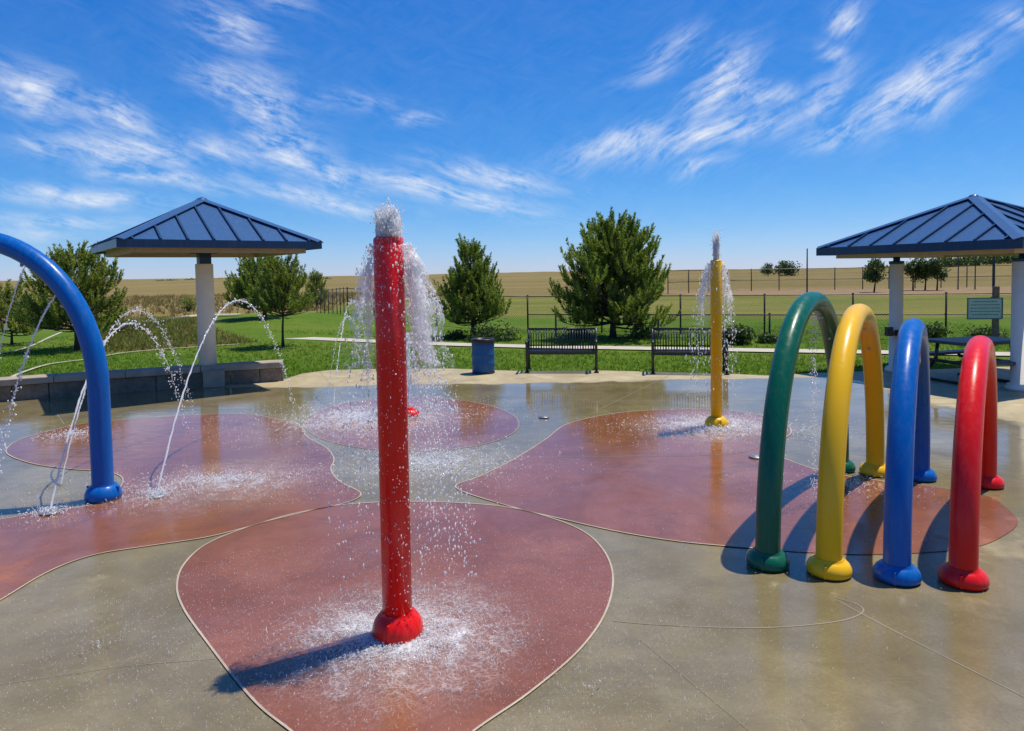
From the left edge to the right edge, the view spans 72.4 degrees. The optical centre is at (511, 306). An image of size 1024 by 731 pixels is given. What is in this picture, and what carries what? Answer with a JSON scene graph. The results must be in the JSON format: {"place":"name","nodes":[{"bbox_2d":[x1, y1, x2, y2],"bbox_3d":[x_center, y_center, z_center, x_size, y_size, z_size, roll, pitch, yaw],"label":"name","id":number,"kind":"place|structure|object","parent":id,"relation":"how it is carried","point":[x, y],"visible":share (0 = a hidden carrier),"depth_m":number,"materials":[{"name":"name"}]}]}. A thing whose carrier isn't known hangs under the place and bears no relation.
{"place":"outdoors","nodes":[
{"label":"outdoors","id":0,"kind":"place"},
{"bbox_2d":[2,290,450,326],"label":"dry grass","id":1,"kind":"structure","parent":0,"point":[149,299],"depth_m":53.88,"materials":[{"name":"plant"}]},
{"bbox_2d":[0,321,1010,379],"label":"lawn grass","id":2,"kind":"structure","parent":0,"point":[575,365],"depth_m":16.70,"materials":[{"name":"green plant"}]},
{"bbox_2d":[0,262,1011,378],"bbox_3d":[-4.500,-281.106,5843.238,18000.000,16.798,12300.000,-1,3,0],"label":"ground","id":3,"kind":"structure","parent":0,"point":[513,284],"depth_m":30.02,"materials":[{"name":"green plant"}]},
{"bbox_2d":[0,272,43,344],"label":"pine tree","id":4,"kind":"object","parent":3,"relation":"on","point":[11,322],"visible":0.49,"depth_m":21.93,"materials":[{"name":"green plant"}]},
{"bbox_2d":[7,239,127,349],"bbox_3d":[-12.822,-0.357,20.324,2.996,3.262,3.149,-2,3,-14],"label":"pine tree","id":5,"kind":"object","parent":3,"relation":"on","point":[92,284],"visible":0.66,"depth_m":19.86,"materials":[{"name":"green plant"}]},
{"bbox_2d":[106,316,142,334],"bbox_3d":[-14.037,0.637,25.148,1.250,0.764,1.362,1,3,35],"label":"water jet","id":6,"kind":"object","parent":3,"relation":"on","point":[125,327],"visible":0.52,"depth_m":24.99,"materials":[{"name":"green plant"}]},
{"bbox_2d":[99,314,257,351],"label":"wild grass","id":7,"kind":"structure","parent":3,"relation":"on","point":[136,336],"depth_m":23.04,"materials":[{"name":"green plant"}]},
{"bbox_2d":[180,295,196,311],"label":"shrub","id":8,"kind":"object","parent":3,"relation":"on","point":[187,302],"visible":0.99,"depth_m":42.60,"materials":[{"name":"green plant"}]},
{"bbox_2d":[154,277,331,280],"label":"wood","id":9,"kind":"object","parent":3,"relation":"on","point":[215,278],"visible":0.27,"depth_m":626.20,"materials":[{"name":"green plant"}]},
{"bbox_2d":[223,256,302,317],"bbox_3d":[-10.391,-0.982,29.109,3.114,2.936,3.119,-2,3,-24],"label":"pine tree","id":10,"kind":"object","parent":3,"relation":"on","point":[237,288],"visible":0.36,"depth_m":28.34,"materials":[{"name":"green plant"}]},
{"bbox_2d":[244,254,320,346],"bbox_3d":[-6.636,-0.228,20.136,2.154,2.827,2.158,-1,3,0],"label":"pine tree","id":11,"kind":"object","parent":3,"relation":"on","point":[269,296],"visible":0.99,"depth_m":19.83,"materials":[{"name":"green plant"}]},
{"bbox_2d":[304,268,329,304],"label":"pine tree","id":12,"kind":"object","parent":3,"relation":"on","point":[315,278],"visible":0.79,"depth_m":45.07,"materials":[{"name":"green plant"}]},
{"bbox_2d":[316,287,346,313],"bbox_3d":[-8.956,-0.167,34.799,0.149,1.686,7.295,-2,3,-26],"label":"chain link fence","id":13,"kind":"object","parent":3,"relation":"on","point":[343,288],"visible":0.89,"depth_m":35.17,"materials":[{"name":"metal"}]},
{"bbox_2d":[347,287,528,330],"bbox_3d":[-3.575,0.105,27.527,11.138,1.720,0.476,2,4,44],"label":"chain link fence","id":14,"kind":"object","parent":3,"relation":"on","point":[373,296],"visible":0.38,"depth_m":26.60,"materials":[{"name":"metal"}]},
{"bbox_2d":[443,328,466,339],"bbox_3d":[-1.754,0.851,21.839,0.801,0.396,0.834,-1,3,0],"label":"shrub","id":15,"kind":"object","parent":3,"relation":"on","point":[456,335],"visible":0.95,"depth_m":21.69,"materials":[{"name":"green plant"}]},
{"bbox_2d":[432,232,511,335],"bbox_3d":[-1.278,-0.698,22.356,2.577,3.395,2.617,-1,3,0],"label":"pine tree","id":16,"kind":"object","parent":3,"relation":"on","point":[483,296],"visible":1,"depth_m":21.94,"materials":[{"name":"green plant"}]},
{"bbox_2d":[459,318,520,342],"bbox_3d":[-0.675,0.701,21.358,1.952,0.712,1.917,-1,3,0],"label":"shrub","id":17,"kind":"object","parent":3,"relation":"on","point":[485,332],"visible":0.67,"depth_m":21.07,"materials":[{"name":"green plant"}]},
{"bbox_2d":[2,313,1009,375],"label":"path","id":18,"kind":"structure","parent":3,"relation":"on","point":[645,348],"depth_m":18.59,"materials":[{"name":"concrete"}]},
{"bbox_2d":[0,367,1023,730],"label":"splash pad","id":19,"kind":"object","parent":3,"relation":"on","point":[902,681],"visible":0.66,"depth_m":4.07,"materials":[{"name":"concrete"}]},
{"bbox_2d":[1,494,105,530],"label":"water splash","id":20,"kind":"object","parent":19,"relation":"on","point":[51,508],"visible":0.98,"depth_m":5.99,"materials":[{"name":"white"}]},
{"bbox_2d":[0,233,121,502],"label":"water arch","id":21,"kind":"structure","parent":19,"relation":"on","point":[53,276],"depth_m":6.26,"materials":[{"name":"blue paint"}]},
{"bbox_2d":[0,266,25,357],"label":"water jet","id":22,"kind":"object","parent":21,"relation":"attached to","point":[10,305],"visible":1,"depth_m":6.26,"materials":[{"name":"white"}]},
{"bbox_2d":[0,295,55,473],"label":"water jet","id":23,"kind":"object","parent":21,"relation":"attached to","point":[32,338],"visible":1,"depth_m":6.27,"materials":[{"name":"white"}]},
{"bbox_2d":[60,306,194,483],"bbox_3d":[-4.471,0.854,8.388,0.126,1.724,3.217,-1,3,-2],"label":"water jet","id":24,"kind":"object","parent":19,"relation":"on","point":[112,327],"visible":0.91,"depth_m":7.90,"materials":[{"name":"white"}]},
{"bbox_2d":[0,359,283,401],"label":"stone wall","id":25,"kind":"structure","parent":19,"relation":"on","point":[44,386],"depth_m":12.46,"materials":[{"name":"grey stone"}]},
{"bbox_2d":[2,551,322,730],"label":"water splash","id":26,"kind":"object","parent":19,"relation":"on","point":[124,640],"visible":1,"depth_m":3.85,"materials":[{"name":"white"}]},
{"bbox_2d":[0,414,359,598],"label":"red paving","id":27,"kind":"structure","parent":19,"relation":"on","point":[29,551],"depth_m":6.66,"materials":[{"name":"concrete"}]},
{"bbox_2d":[39,509,59,515],"bbox_3d":[-3.960,1.759,5.999,0.150,0.018,0.150,-1,3,0],"label":"ground nozzle","id":28,"kind":"object","parent":27,"relation":"on","point":[48,513],"visible":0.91,"depth_m":5.96,"materials":[{"name":"metal"}]},
{"bbox_2d":[15,425,118,445],"bbox_3d":[-5.656,1.611,8.987,1.111,0.072,1.165,-1,3,0],"label":"water splash","id":29,"kind":"object","parent":27,"relation":"on","point":[65,433],"visible":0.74,"depth_m":8.92,"materials":[{"name":"white"}]},
{"bbox_2d":[49,319,189,509],"bbox_3d":[-4.177,0.934,7.633,0.157,1.593,3.330,-1,3,-4],"label":"water jet","id":30,"kind":"object","parent":27,"relation":"on","point":[70,429],"visible":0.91,"depth_m":6.85,"materials":[{"name":"white"}]},
{"bbox_2d":[81,476,218,514],"bbox_3d":[-3.272,1.704,6.431,1.161,0.055,1.140,-1,3,0],"label":"water splash","id":31,"kind":"object","parent":27,"relation":"on","point":[159,492],"visible":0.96,"depth_m":6.42,"materials":[{"name":"white"}]},
{"bbox_2d":[148,493,164,498],"bbox_3d":[-3.256,1.727,6.419,0.150,0.018,0.150,-1,3,0],"label":"ground nozzle","id":32,"kind":"object","parent":27,"relation":"on","point":[158,496],"visible":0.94,"depth_m":6.39,"materials":[{"name":"metal"}]},
{"bbox_2d":[7,458,412,506],"bbox_3d":[-2.861,1.678,6.861,3.980,0.053,1.610,-1,3,0],"label":"water splash","id":33,"kind":"object","parent":27,"relation":"on","point":[229,478],"visible":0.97,"depth_m":6.84,"materials":[{"name":"white"}]},
{"bbox_2d":[157,298,294,491],"bbox_3d":[-3.333,0.776,8.541,0.122,1.771,4.280,-1,3,0],"label":"water jet","id":34,"kind":"object","parent":27,"relation":"on","point":[213,320],"visible":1,"depth_m":7.34,"materials":[{"name":"white"}]},
{"bbox_2d":[87,197,323,371],"bbox_3d":[-5.720,-0.283,13.047,3.413,3.496,3.413,-3,3,-37],"label":"shade shelter","id":35,"kind":"object","parent":19,"relation":"on","point":[203,230],"visible":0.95,"depth_m":12.32,"materials":[{"name":"metal"}]},
{"bbox_2d":[203,369,224,387],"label":"pier block","id":36,"kind":"structure","parent":19,"relation":"on","point":[213,378],"depth_m":12.75,"materials":[{"name":"concrete"}]},
{"bbox_2d":[327,314,370,398],"bbox_3d":[-2.795,0.826,11.990,0.149,1.402,1.541,0,3,19],"label":"water jet","id":37,"kind":"object","parent":19,"relation":"on","point":[335,347],"visible":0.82,"depth_m":11.73,"materials":[{"name":"white"}]},
{"bbox_2d":[333,298,372,404],"bbox_3d":[-2.798,0.669,12.475,0.137,1.636,3.670,-1,3,-3],"label":"water jet","id":38,"kind":"object","parent":19,"relation":"on","point":[341,333],"visible":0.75,"depth_m":11.49,"materials":[{"name":"white"}]},
{"bbox_2d":[189,392,535,451],"bbox_3d":[-2.176,1.512,9.779,5.179,0.084,3.929,-1,3,0],"label":"water splash","id":39,"kind":"object","parent":19,"relation":"on","point":[359,414],"visible":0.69,"depth_m":9.62,"materials":[{"name":"white"}]},
{"bbox_2d":[5,530,757,730],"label":"water splash","id":40,"kind":"object","parent":19,"relation":"on","point":[385,645],"visible":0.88,"depth_m":3.79,"materials":[{"name":"white"}]},
{"bbox_2d":[178,502,611,730],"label":"red paving","id":41,"kind":"structure","parent":19,"relation":"on","point":[283,535],"depth_m":4.22,"materials":[{"name":"concrete"}]},
{"bbox_2d":[305,597,509,689],"bbox_3d":[-0.602,1.804,3.859,1.760,0.006,1.760,-1,3,0],"label":"water foam","id":42,"kind":"object","parent":41,"relation":"on","point":[409,643],"visible":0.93,"depth_m":3.78,"materials":[{"name":"white"}]},
{"bbox_2d":[372,236,422,646],"bbox_3d":[-0.649,0.720,3.826,0.280,2.192,0.280,0,3,12],"label":"spray post","id":43,"kind":"object","parent":19,"relation":"on","point":[389,627],"visible":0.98,"depth_m":3.76,"materials":[{"name":"red metal"}]},
{"bbox_2d":[328,197,480,616],"bbox_3d":[-0.605,0.554,3.854,0.846,2.311,0.764,-1,3,0],"label":"water spray","id":44,"kind":"object","parent":43,"relation":"attached to","point":[388,222],"visible":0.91,"depth_m":3.78,"materials":[{"name":"white"}]},
{"bbox_2d":[305,397,518,450],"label":"red paving","id":45,"kind":"structure","parent":19,"relation":"on","point":[499,427],"depth_m":9.20,"materials":[{"name":"concrete"}]},
{"bbox_2d":[407,406,418,417],"bbox_3d":[-1.451,1.475,9.852,0.290,0.130,0.290,-1,3,0],"label":"ground bubbler","id":46,"kind":"object","parent":19,"relation":"on","point":[411,409],"visible":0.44,"depth_m":9.77,"materials":[{"name":"red paint"}]},
{"bbox_2d":[352,332,457,416],"bbox_3d":[-1.598,0.906,9.849,1.286,1.089,1.146,-3,4,-39],"label":"water spray","id":47,"kind":"object","parent":46,"relation":"attached to","point":[408,356],"visible":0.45,"depth_m":9.81,"materials":[{"name":"white"}]},
{"bbox_2d":[246,433,607,512],"bbox_3d":[-0.882,1.620,7.291,3.744,0.064,2.988,-1,3,0],"label":"water splash","id":48,"kind":"object","parent":19,"relation":"on","point":[423,464],"visible":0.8,"depth_m":7.26,"materials":[{"name":"white"}]},
{"bbox_2d":[0,397,917,730],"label":"paving edge line","id":49,"kind":"object","parent":19,"relation":"on","point":[354,503],"visible":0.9,"depth_m":5.00,"materials":[{"name":"beige concrete"}]},
{"bbox_2d":[471,337,494,374],"bbox_3d":[-0.579,0.986,14.061,0.472,0.700,0.472,-1,3,0],"label":"trash barrel","id":50,"kind":"object","parent":19,"relation":"on","point":[483,362],"visible":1,"depth_m":13.87,"materials":[{"name":"paint"}]},
{"bbox_2d":[3,372,1023,730],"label":"concrete joint","id":51,"kind":"object","parent":19,"relation":"on","point":[693,626],"visible":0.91,"depth_m":3.93,"materials":[{"name":"grey concrete"}]},
{"bbox_2d":[525,327,598,372],"bbox_3d":[1.007,0.880,14.150,1.468,0.868,0.684,-1,3,6],"label":"park bench","id":52,"kind":"object","parent":19,"relation":"on","point":[529,350],"visible":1,"depth_m":14.29,"materials":[{"name":"metal"}]},
{"bbox_2d":[327,577,854,730],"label":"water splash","id":53,"kind":"object","parent":19,"relation":"on","point":[590,667],"visible":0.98,"depth_m":3.43,"materials":[{"name":"white"}]},
{"bbox_2d":[650,328,729,374],"bbox_3d":[3.448,0.864,13.661,1.468,0.868,0.684,0,3,11],"label":"park bench","id":54,"kind":"object","parent":19,"relation":"on","point":[682,351],"visible":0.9,"depth_m":13.81,"materials":[{"name":"metal"}]},
{"bbox_2d":[704,260,728,428],"bbox_3d":[2.579,0.469,8.836,0.296,2.110,0.296,-1,3,-6],"label":"spray post","id":55,"kind":"object","parent":19,"relation":"on","point":[715,418],"visible":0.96,"depth_m":8.78,"materials":[{"name":"yellow metal"}]},
{"bbox_2d":[683,228,741,414],"bbox_3d":[2.539,0.214,8.832,0.720,2.390,0.652,-1,3,0],"label":"water spray","id":56,"kind":"object","parent":55,"relation":"attached to","point":[715,240],"visible":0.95,"depth_m":8.77,"materials":[{"name":"white"}]},
{"bbox_2d":[568,406,865,452],"bbox_3d":[2.601,1.484,8.879,3.867,0.072,2.671,-1,3,0],"label":"water splash","id":57,"kind":"object","parent":19,"relation":"on","point":[725,428],"visible":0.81,"depth_m":8.76,"materials":[{"name":"white"}]},
{"bbox_2d":[456,409,1017,553],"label":"red paving","id":58,"kind":"structure","parent":19,"relation":"on","point":[663,490],"depth_m":6.35,"materials":[{"name":"concrete"}]},
{"bbox_2d":[749,454,758,458],"bbox_3d":[2.586,1.586,7.419,0.150,0.018,0.150,-1,3,0],"label":"ground nozzle","id":59,"kind":"object","parent":58,"relation":"on","point":[754,456],"visible":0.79,"depth_m":7.39,"materials":[{"name":"metal"}]},
{"bbox_2d":[808,316,820,502],"bbox_3d":[2.555,0.868,5.908,0.054,1.589,0.508,1,3,33],"label":"water spray","id":60,"kind":"object","parent":58,"relation":"on","point":[813,359],"visible":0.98,"depth_m":5.87,"materials":[{"name":"white"}]},
{"bbox_2d":[707,455,948,503],"bbox_3d":[2.998,1.604,6.453,2.223,0.053,1.719,0,3,23],"label":"water splash","id":61,"kind":"object","parent":58,"relation":"on","point":[845,484],"visible":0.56,"depth_m":6.40,"materials":[{"name":"white"}]},
{"bbox_2d":[746,291,855,571],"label":"water arch","id":62,"kind":"structure","parent":19,"relation":"on","point":[766,553],"depth_m":4.78,"materials":[{"name":"green paint"}]},
{"bbox_2d":[806,304,884,580],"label":"water arch","id":63,"kind":"structure","parent":19,"relation":"on","point":[827,560],"depth_m":4.75,"materials":[{"name":"yellow paint"}]},
{"bbox_2d":[872,318,936,586],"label":"water arch","id":64,"kind":"structure","parent":19,"relation":"on","point":[907,463],"depth_m":4.58,"materials":[{"name":"blue paint"}]},
{"bbox_2d":[816,194,1023,391],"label":"shade shelter","id":65,"kind":"object","parent":19,"relation":"on","point":[974,225],"visible":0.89,"depth_m":12.21,"materials":[{"name":"metal"}]},
{"bbox_2d":[937,335,1004,590],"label":"water arch","id":66,"kind":"structure","parent":19,"relation":"on","point":[974,458],"depth_m":4.50,"materials":[{"name":"red paint"}]},
{"bbox_2d":[928,336,1015,384],"bbox_3d":[7.924,0.928,12.014,1.420,0.740,1.710,-2,3,-14],"label":"picnic table","id":67,"kind":"object","parent":19,"relation":"on","point":[960,341],"visible":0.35,"depth_m":12.01,"materials":[{"name":"plastic"}]},
{"bbox_2d":[557,326,594,339],"bbox_3d":[1.982,0.779,21.534,0.930,0.452,1.206,-3,3,-35],"label":"shrub","id":68,"kind":"object","parent":3,"relation":"on","point":[578,334],"visible":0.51,"depth_m":21.36,"materials":[{"name":"green plant"}]},
{"bbox_2d":[548,206,680,337],"bbox_3d":[3.125,-1.026,21.215,3.804,4.016,4.057,0,3,22],"label":"pine tree","id":69,"kind":"object","parent":3,"relation":"on","point":[612,261],"visible":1,"depth_m":20.52,"materials":[{"name":"green plant"}]},
{"bbox_2d":[624,322,664,339],"bbox_3d":[4.015,0.710,21.189,1.478,0.566,1.573,0,3,19],"label":"shrub","id":70,"kind":"object","parent":3,"relation":"on","point":[646,333],"visible":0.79,"depth_m":20.89,"materials":[{"name":"green plant"}]},
{"bbox_2d":[555,313,888,339],"bbox_3d":[5.889,0.662,20.530,9.457,0.980,0.123,0,3,15],"label":"chain link fence","id":71,"kind":"object","parent":3,"relation":"on","point":[769,320],"visible":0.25,"depth_m":20.60,"materials":[{"name":"metal"}]},
{"bbox_2d":[722,322,756,344],"bbox_3d":[6.141,0.728,18.995,1.035,0.659,1.000,-1,3,0],"label":"shrub","id":72,"kind":"object","parent":3,"relation":"on","point":[742,335],"visible":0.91,"depth_m":18.80,"materials":[{"name":"green plant"}]},
{"bbox_2d":[754,331,777,343],"bbox_3d":[7.015,0.855,19.179,0.665,0.367,0.584,-3,3,-31],"label":"shrub","id":73,"kind":"object","parent":3,"relation":"on","point":[766,338],"visible":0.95,"depth_m":19.04,"materials":[{"name":"green plant"}]},
{"bbox_2d":[760,262,775,274],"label":"tree","id":74,"kind":"object","parent":3,"relation":"on","point":[767,266],"visible":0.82,"depth_m":229.40,"materials":[{"name":"green plant"}]},
{"bbox_2d":[527,292,1010,334],"bbox_3d":[9.075,0.316,21.476,17.765,1.478,0.327,0,3,15],"label":"chain link fence","id":75,"kind":"object","parent":3,"relation":"on","point":[852,300],"visible":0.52,"depth_m":21.51,"materials":[{"name":"metal"}]},
{"bbox_2d":[773,260,802,275],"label":"tree","id":76,"kind":"object","parent":3,"relation":"on","point":[786,267],"visible":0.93,"depth_m":228.97,"materials":[{"name":"green plant"}]},
{"bbox_2d":[806,248,807,291],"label":"metal pole","id":77,"kind":"object","parent":3,"relation":"on","point":[807,272],"visible":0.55,"depth_m":48.65,"materials":[{"name":"grey metal"}]},
{"bbox_2d":[667,265,1011,293],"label":"ball field fence","id":78,"kind":"object","parent":3,"relation":"on","point":[851,278],"visible":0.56,"depth_m":65.18,"materials":[{"name":"metal"}]},
{"bbox_2d":[862,258,888,291],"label":"tree","id":79,"kind":"object","parent":3,"relation":"on","point":[870,273],"visible":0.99,"depth_m":56.08,"materials":[{"name":"green plant"}]},
{"bbox_2d":[904,258,923,289],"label":"tree","id":80,"kind":"object","parent":3,"relation":"on","point":[910,269],"visible":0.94,"depth_m":59.49,"materials":[{"name":"green plant"}]},
{"bbox_2d":[913,258,940,289],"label":"tree","id":81,"kind":"object","parent":3,"relation":"on","point":[922,264],"visible":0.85,"depth_m":59.03,"materials":[{"name":"green plant"}]},
{"bbox_2d":[922,258,950,289],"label":"tree","id":82,"kind":"object","parent":3,"relation":"on","point":[936,264],"visible":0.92,"depth_m":58.34,"materials":[{"name":"green plant"}]},
{"bbox_2d":[924,320,952,337],"bbox_3d":[11.839,0.661,19.825,0.938,0.534,0.919,-2,3,-23],"label":"shrub","id":83,"kind":"object","parent":3,"relation":"on","point":[937,330],"visible":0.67,"depth_m":19.61,"materials":[{"name":"green plant"}]},
{"bbox_2d":[957,257,958,288],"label":"metal pole","id":84,"kind":"object","parent":3,"relation":"on","point":[958,275],"visible":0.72,"depth_m":60.42,"materials":[{"name":"black metal"}]},
{"bbox_2d":[974,257,975,288],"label":"metal pole","id":85,"kind":"object","parent":3,"relation":"on","point":[975,275],"visible":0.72,"depth_m":59.72,"materials":[{"name":"black metal"}]},
{"bbox_2d":[932,256,1018,266],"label":"trees","id":86,"kind":"object","parent":3,"relation":"on","point":[963,261],"visible":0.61,"depth_m":334.92,"materials":[{"name":"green plant"}]},
{"bbox_2d":[967,286,1002,345],"bbox_3d":[11.902,0.249,17.676,0.843,1.517,0.154,-1,3,7],"label":"sign","id":87,"kind":"object","parent":3,"relation":"on","point":[985,308],"visible":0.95,"depth_m":17.61,"materials":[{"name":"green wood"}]},
{"bbox_2d":[962,324,1008,337],"bbox_3d":[12.378,0.725,18.252,1.012,0.541,0.960,-3,3,-30],"label":"shrub","id":88,"kind":"object","parent":3,"relation":"on","point":[986,332],"visible":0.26,"depth_m":18.24,"materials":[{"name":"green plant"}]},
{"bbox_2d":[991,256,994,297],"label":"metal pole","id":89,"kind":"object","parent":3,"relation":"on","point":[993,280],"visible":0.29,"depth_m":44.05,"materials":[{"name":"black metal"}]},
{"bbox_2d":[0,0,1023,280],"label":"sky","id":90,"kind":"structure","parent":0,"point":[787,128],"materials":[{"name":"blue"}]}
]}

